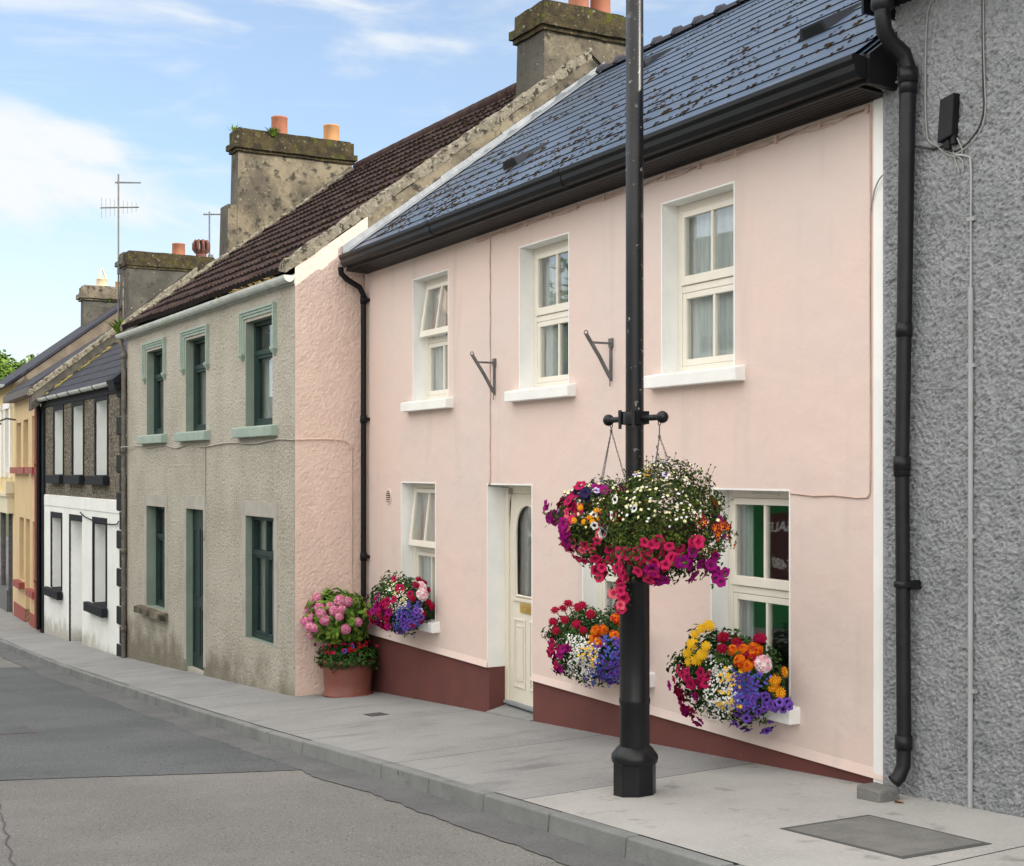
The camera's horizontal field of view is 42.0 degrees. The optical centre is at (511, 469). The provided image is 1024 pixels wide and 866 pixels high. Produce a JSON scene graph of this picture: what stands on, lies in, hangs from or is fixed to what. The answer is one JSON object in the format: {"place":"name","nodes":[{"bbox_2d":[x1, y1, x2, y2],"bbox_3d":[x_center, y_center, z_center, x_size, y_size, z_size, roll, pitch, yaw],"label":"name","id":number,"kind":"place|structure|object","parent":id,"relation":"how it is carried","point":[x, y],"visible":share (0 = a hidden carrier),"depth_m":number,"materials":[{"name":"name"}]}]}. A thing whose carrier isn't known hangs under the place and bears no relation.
{"place":"outdoors","nodes":[
{"label":"outdoors","id":0,"kind":"place"},
{"bbox_2d":[0,656,568,865],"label":"road","id":1,"kind":"structure","parent":0,"point":[284,818],"depth_m":9.14,"materials":[{"name":"grey asphalt"}]},
{"bbox_2d":[0,804,15,865],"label":"road crack","id":2,"kind":"object","parent":1,"relation":"on","point":[7,837],"visible":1,"depth_m":8.87,"materials":[{"name":"grey asphalt"}]},
{"bbox_2d":[0,667,299,779],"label":"asphalt patch","id":3,"kind":"object","parent":1,"relation":"on","point":[80,732],"visible":1,"depth_m":13.85,"materials":[{"name":"grey asphalt"}]},
{"bbox_2d":[0,725,36,734],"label":"road cover","id":4,"kind":"object","parent":3,"relation":"on","point":[15,729],"visible":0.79,"depth_m":15.06,"materials":[{"name":"concrete"}]},
{"bbox_2d":[0,646,647,865],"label":"gutter channel","id":5,"kind":"object","parent":1,"relation":"on","point":[559,849],"visible":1,"depth_m":10.61,"materials":[{"name":"concrete"}]},
{"bbox_2d":[0,638,745,865],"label":"kerb","id":6,"kind":"structure","parent":1,"relation":"on","point":[629,845],"depth_m":10.05,"materials":[{"name":"concrete"}]},
{"bbox_2d":[0,0,735,367],"label":"sky","id":7,"kind":"structure","parent":0,"point":[150,93],"materials":[{"name":"blue"}]},
{"bbox_2d":[0,608,1023,865],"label":"pavement","id":8,"kind":"structure","parent":0,"point":[738,812],"depth_m":10.04,"materials":[{"name":"concrete"}]},
{"bbox_2d":[0,268,121,614],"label":"yellow shop","id":9,"kind":"structure","parent":8,"relation":"on","point":[97,309],"depth_m":36.48,"materials":[{"name":"white paint"}]},
{"bbox_2d":[0,405,2,476],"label":"window","id":10,"kind":"structure","parent":9,"relation":"in","point":[1,406],"depth_m":37.22,"materials":[{"name":"white paint"}]},
{"bbox_2d":[0,512,7,587],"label":"shop window","id":11,"kind":"structure","parent":9,"relation":"in","point":[5,516],"depth_m":37.19,"materials":[{"name":"grey glass"}]},
{"bbox_2d":[3,403,11,476],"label":"window","id":12,"kind":"structure","parent":9,"relation":"in","point":[7,424],"depth_m":36.47,"materials":[{"name":"white paint"}]},
{"bbox_2d":[300,587,378,697],"bbox_3d":[-2.146,2.131,16.631,0.974,1.347,1.005,0,0,-28],"label":"hydrangea planter","id":13,"kind":"object","parent":8,"relation":"on","point":[341,617],"visible":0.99,"depth_m":16.38,"materials":[{"name":"pink plant"}]},
{"bbox_2d":[363,712,388,716],"bbox_3d":[-1.473,2.669,14.452,0.200,0.058,0.250,0,0,-28],"label":"valve cover","id":14,"kind":"object","parent":8,"relation":"on","point":[376,714],"visible":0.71,"depth_m":14.43,"materials":[{"name":"metal"}]},
{"bbox_2d":[603,0,668,797],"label":"lamp post","id":15,"kind":"object","parent":8,"relation":"on","point":[634,756],"visible":0.98,"depth_m":9.17,"materials":[{"name":"black metal"}]},
{"bbox_2d":[542,428,656,569],"bbox_3d":[0.653,0.216,9.528,0.880,1.035,0.875,0,0,3],"label":"hanging basket","id":16,"kind":"object","parent":15,"relation":"hanging from","point":[582,536],"visible":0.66,"depth_m":9.29,"materials":[{"name":"multicoloured metal"}]},
{"bbox_2d":[591,425,737,613],"bbox_3d":[1.028,0.341,8.905,0.957,1.286,0.987,0,0,-14],"label":"hanging basket","id":17,"kind":"object","parent":15,"relation":"hanging from","point":[659,549],"visible":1,"depth_m":8.71,"materials":[{"name":"multicoloured metal"}]},
{"bbox_2d":[857,782,898,802],"bbox_3d":[2.364,2.099,8.619,0.170,0.105,0.220,0,0,-28],"label":"concrete block","id":18,"kind":"object","parent":8,"relation":"on","point":[876,792],"depth_m":8.55,"materials":[{"name":"grey concrete"}]},
{"bbox_2d":[779,815,990,858],"bbox_3d":[2.120,2.099,7.596,0.643,0.123,1.057,0,0,-28],"label":"utility cover","id":19,"kind":"object","parent":8,"relation":"on","point":[888,837],"visible":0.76,"depth_m":7.55,"materials":[{"name":"concrete"}]},
{"bbox_3d":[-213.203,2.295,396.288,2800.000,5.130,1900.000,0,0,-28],"label":"ground","id":20,"kind":"structure","parent":0,"visible":0},
{"bbox_2d":[0,349,21,375],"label":"broadleaf tree","id":21,"kind":"object","parent":20,"relation":"on","point":[3,357],"visible":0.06,"depth_m":67.20,"materials":[{"name":"green plant"}]},
{"bbox_2d":[0,354,34,379],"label":"broadleaf tree","id":22,"kind":"object","parent":20,"relation":"on","point":[9,370],"visible":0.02,"depth_m":65.86,"materials":[{"name":"green plant"}]},
{"bbox_2d":[0,252,124,630],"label":"ochre house","id":23,"kind":"structure","parent":20,"relation":"on","point":[23,469],"depth_m":33.28,"materials":[{"name":"yellow paint"}]},
{"bbox_2d":[10,422,20,472],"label":"window","id":24,"kind":"structure","parent":23,"relation":"in","point":[18,425],"depth_m":34.70,"materials":[{"name":"yellow paint"}]},
{"bbox_2d":[13,517,24,588],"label":"window","id":25,"kind":"structure","parent":23,"relation":"in","point":[19,583],"depth_m":34.16,"materials":[{"name":"yellow paint"}]},
{"bbox_2d":[16,419,27,473],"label":"window","id":26,"kind":"structure","parent":23,"relation":"in","point":[19,470],"depth_m":33.50,"materials":[{"name":"yellow paint"}]},
{"bbox_2d":[26,519,29,621],"bbox_3d":[-11.777,2.587,32.821,0.260,2.745,0.730,0,0,-27],"label":"door","id":27,"kind":"structure","parent":23,"relation":"in","point":[27,520],"depth_m":33.10,"materials":[{"name":"wood"}]},
{"bbox_2d":[25,416,33,473],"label":"window","id":28,"kind":"structure","parent":23,"relation":"in","point":[28,470],"depth_m":32.08,"materials":[{"name":"yellow paint"}]},
{"bbox_2d":[25,522,33,598],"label":"window","id":29,"kind":"structure","parent":23,"relation":"in","point":[29,592],"depth_m":32.00,"materials":[{"name":"yellow paint"}]},
{"bbox_2d":[100,174,140,321],"bbox_3d":[-9.394,-5.215,32.002,0.940,3.750,0.140,0,0,-15],"label":"television aerial","id":30,"kind":"object","parent":23,"relation":"attached to","point":[119,271],"visible":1,"depth_m":32.00,"materials":[{"name":"grey metal"}]},
{"bbox_2d":[25,239,215,656],"bbox_3d":[-6.090,-0.734,29.246,7.460,9.788,8.170,0,0,-30],"label":"black and white house","id":31,"kind":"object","parent":20,"relation":"on","point":[77,397],"visible":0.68,"depth_m":27.99,"materials":[{"name":"grey paint"}]},
{"bbox_2d":[43,511,61,599],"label":"window","id":32,"kind":"structure","parent":31,"relation":"in","point":[54,591],"depth_m":29.55,"materials":[{"name":"white paint"}]},
{"bbox_2d":[45,404,63,483],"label":"window","id":33,"kind":"structure","parent":31,"relation":"in","point":[58,410],"depth_m":29.47,"materials":[{"name":"white paint"}]},
{"bbox_2d":[63,400,83,483],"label":"window","id":34,"kind":"structure","parent":31,"relation":"in","point":[77,407],"depth_m":27.83,"materials":[{"name":"white paint"}]},
{"bbox_2d":[69,514,81,640],"bbox_3d":[-8.851,2.445,27.528,0.327,3.030,1.180,0,0,-30],"label":"door","id":35,"kind":"structure","parent":31,"relation":"in","point":[75,521],"depth_m":27.93,"materials":[{"name":"white wood"}]},
{"bbox_2d":[83,517,126,617],"bbox_3d":[-7.829,1.850,25.762,0.558,1.860,1.541,0,0,-30],"label":"window","id":36,"kind":"structure","parent":31,"relation":"in","point":[98,608],"depth_m":26.05,"materials":[{"name":"white paint"}]},
{"bbox_2d":[85,395,126,485],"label":"window","id":37,"kind":"structure","parent":31,"relation":"in","point":[101,403],"depth_m":26.04,"materials":[{"name":"white paint"}]},
{"bbox_2d":[203,211,219,256],"bbox_3d":[-7.348,-5.465,33.063,0.599,1.850,0.127,0,0,-24],"label":"television aerial","id":38,"kind":"object","parent":31,"relation":"attached to","point":[211,214],"visible":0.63,"depth_m":33.01,"materials":[{"name":"grey metal"}]},
{"bbox_2d":[115,0,625,696],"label":"roughcast house","id":39,"kind":"structure","parent":20,"relation":"on","point":[239,450],"depth_m":18.95,"materials":[{"name":"grey"}]},
{"bbox_2d":[104,318,126,333],"bbox_3d":[-7.033,-2.591,23.965,0.527,0.302,0.697,0,0,19],"label":"weed tuft","id":40,"kind":"object","parent":39,"relation":"on","point":[116,327],"visible":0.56,"depth_m":23.90,"materials":[{"name":"green plant"}]},
{"bbox_2d":[134,506,167,621],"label":"window","id":41,"kind":"structure","parent":39,"relation":"in","point":[155,536],"depth_m":22.81,"materials":[{"name":"green paint"}]},
{"bbox_2d":[137,337,166,443],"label":"window","id":42,"kind":"structure","parent":39,"relation":"in","point":[155,434],"depth_m":22.79,"materials":[{"name":"green paint"}]},
{"bbox_2d":[174,324,209,441],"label":"window","id":43,"kind":"structure","parent":39,"relation":"in","point":[194,368],"depth_m":20.80,"materials":[{"name":"green paint"}]},
{"bbox_2d":[186,508,203,674],"bbox_3d":[-4.782,1.982,20.415,0.150,2.755,0.890,0,0,-30],"label":"door","id":44,"kind":"structure","parent":39,"relation":"in","point":[194,661],"depth_m":20.69,"materials":[{"name":"green paint"}]},
{"bbox_2d":[232,302,277,437],"bbox_3d":[-3.333,-1.303,17.962,0.399,1.735,1.570,0,0,-30],"label":"window","id":45,"kind":"structure","parent":39,"relation":"in","point":[255,354],"depth_m":18.32,"materials":[{"name":"green paint"}]},
{"bbox_2d":[246,515,273,645],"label":"window","id":46,"kind":"structure","parent":39,"relation":"in","point":[253,553],"depth_m":18.30,"materials":[{"name":"green paint"}]},
{"bbox_2d":[264,126,279,136],"bbox_3d":[-4.554,-6.409,25.284,0.381,0.178,0.358,0,0,-41],"label":"weed tuft","id":47,"kind":"object","parent":39,"relation":"on","point":[273,132],"visible":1,"depth_m":25.25,"materials":[{"name":"green plant"}]},
{"bbox_2d":[338,0,897,783],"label":"pink house","id":48,"kind":"structure","parent":20,"relation":"on","point":[492,298],"depth_m":11.50,"materials":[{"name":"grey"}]},
{"bbox_2d":[365,570,434,637],"bbox_3d":[-1.298,1.561,15.558,0.723,0.772,1.278,0,0,-28],"label":"window box","id":49,"kind":"object","parent":48,"relation":"attached to","point":[415,604],"visible":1,"depth_m":15.24,"materials":[{"name":"multicoloured"}]},
{"bbox_2d":[397,482,439,632],"bbox_3d":[-1.026,1.000,15.720,0.389,1.709,1.220,0,0,-28],"label":"window","id":50,"kind":"structure","parent":48,"relation":"in","point":[418,499],"depth_m":16.07,"materials":[{"name":"beige plastic"}]},
{"bbox_2d":[400,269,452,411],"bbox_3d":[-0.864,-1.467,15.420,0.390,1.564,1.251,0,0,-28],"label":"window","id":51,"kind":"structure","parent":48,"relation":"in","point":[430,328],"depth_m":15.76,"materials":[{"name":"beige plastic"}]},
{"bbox_2d":[486,483,532,720],"bbox_3d":[0.110,1.503,13.742,0.355,2.714,0.977,0,0,-28],"label":"door","id":52,"kind":"structure","parent":48,"relation":"in","point":[509,613],"depth_m":14.09,"materials":[{"name":"beige wood"}]},
{"bbox_2d":[504,232,575,401],"bbox_3d":[0.387,-1.467,13.095,0.390,1.564,1.258,0,0,-28],"label":"window","id":53,"kind":"structure","parent":48,"relation":"in","point":[543,304],"depth_m":13.41,"materials":[{"name":"beige plastic"}]},
{"bbox_2d":[541,600,619,687],"bbox_3d":[0.693,1.543,11.846,0.731,0.775,1.324,0,0,-28],"label":"window box","id":54,"kind":"object","parent":48,"relation":"attached to","point":[596,650],"visible":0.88,"depth_m":11.63,"materials":[{"name":"multicoloured"}]},
{"bbox_2d":[567,486,654,687],"bbox_3d":[0.991,1.000,11.972,0.390,1.709,1.308,0,0,-28],"label":"window","id":55,"kind":"structure","parent":48,"relation":"in","point":[594,594],"depth_m":12.40,"materials":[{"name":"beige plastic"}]},
{"bbox_2d":[644,181,744,388],"bbox_3d":[1.578,-1.467,10.879,0.389,1.564,1.272,0,0,-28],"label":"window","id":56,"kind":"structure","parent":48,"relation":"in","point":[698,228],"depth_m":11.12,"materials":[{"name":"beige plastic"}]},
{"bbox_2d":[666,620,793,734],"bbox_3d":[1.643,1.558,10.103,0.711,0.830,1.338,0,0,-28],"label":"window box","id":57,"kind":"object","parent":48,"relation":"attached to","point":[753,680],"visible":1,"depth_m":9.85,"materials":[{"name":"multicoloured"}]},
{"bbox_2d":[692,488,799,724],"bbox_3d":[1.898,1.000,10.286,0.390,1.709,1.199,0,0,-28],"label":"window","id":58,"kind":"structure","parent":48,"relation":"in","point":[732,605],"depth_m":10.62,"materials":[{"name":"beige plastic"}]},
{"bbox_2d":[861,0,1023,816],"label":"grey building","id":59,"kind":"structure","parent":20,"relation":"on","point":[953,418],"depth_m":8.33,"materials":[{"name":"grey roughcast render"}]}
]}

